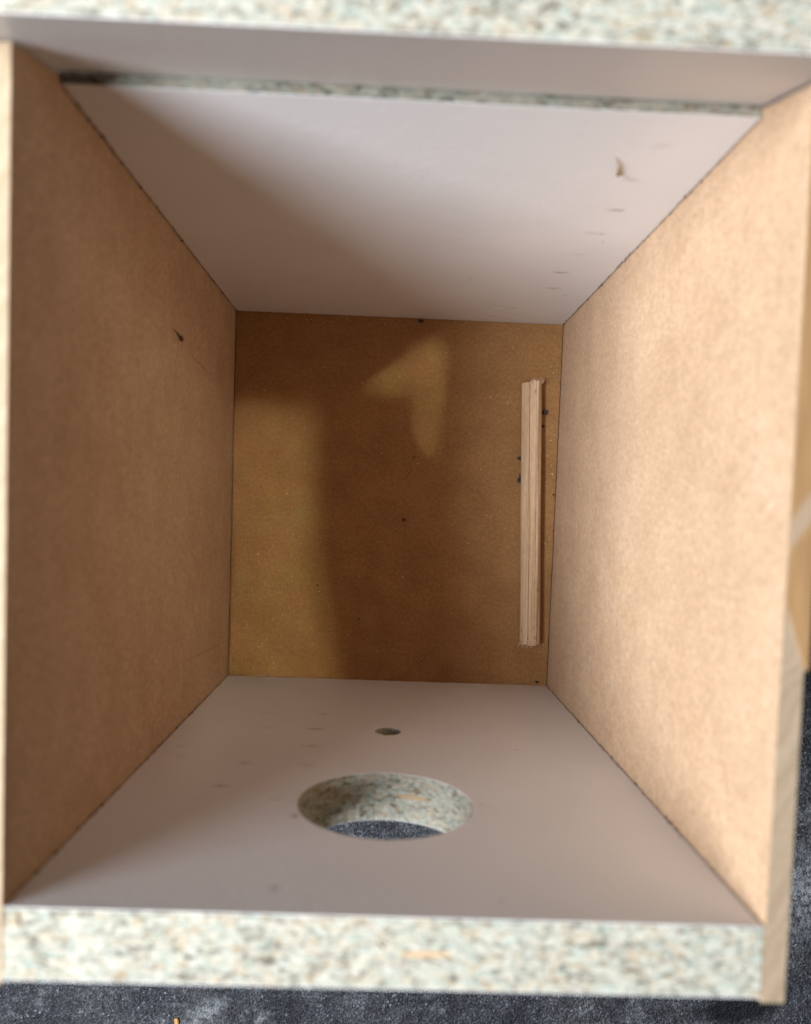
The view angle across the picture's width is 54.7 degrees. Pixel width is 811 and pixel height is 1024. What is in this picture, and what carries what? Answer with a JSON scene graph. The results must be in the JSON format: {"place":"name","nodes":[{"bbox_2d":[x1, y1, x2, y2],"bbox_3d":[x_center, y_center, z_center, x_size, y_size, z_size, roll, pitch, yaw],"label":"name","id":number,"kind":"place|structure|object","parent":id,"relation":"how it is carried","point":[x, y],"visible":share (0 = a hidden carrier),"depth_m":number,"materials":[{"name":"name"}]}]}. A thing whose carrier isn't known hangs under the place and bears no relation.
{"place":"outdoors","nodes":[
{"label":"outdoors","id":0,"kind":"place"},
{"bbox_2d":[0,637,810,1023],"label":"ground","id":1,"kind":"structure","parent":0,"point":[72,1003],"depth_m":0.43,"materials":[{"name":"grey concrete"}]},
{"bbox_2d":[0,0,810,1002],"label":"nest box","id":2,"kind":"object","parent":1,"relation":"on","point":[380,178],"visible":1,"depth_m":0.23,"materials":[{"name":"brown wood"}]},
{"bbox_2d":[174,329,183,341],"bbox_3d":[-0.089,-0.069,0.307,0.002,0.011,0.003,2,91,-1],"label":"wood splinter","id":3,"kind":"object","parent":2,"relation":"attached to","point":[181,337],"visible":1,"depth_m":0.31,"materials":[{"name":"brown wood"}]},
{"bbox_2d":[36,103,733,872],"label":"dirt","id":4,"kind":"structure","parent":2,"relation":"in","point":[382,317],"depth_m":0.25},
{"bbox_2d":[236,315,557,668],"bbox_3d":[-0.005,-0.008,0.417,0.170,0.001,0.189,2,91,-1],"label":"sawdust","id":5,"kind":"object","parent":2,"relation":"in","point":[389,519],"visible":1,"depth_m":0.42},
{"bbox_2d":[518,377,544,648],"bbox_3d":[0.067,0.001,0.415,0.012,0.008,0.144,1,91,-1],"label":"wooden stick","id":6,"kind":"object","parent":2,"relation":"on","point":[530,492],"visible":1,"depth_m":0.41,"materials":[{"name":"brown wood"}]},
{"bbox_2d":[614,157,621,176],"bbox_3d":[0.063,-0.102,0.231,0.005,0.011,0.002,2,91,-1],"label":"wood shaving","id":7,"kind":"object","parent":2,"relation":"attached to","point":[617,172],"visible":1,"depth_m":0.23,"materials":[{"name":"beige wood"}]}
]}

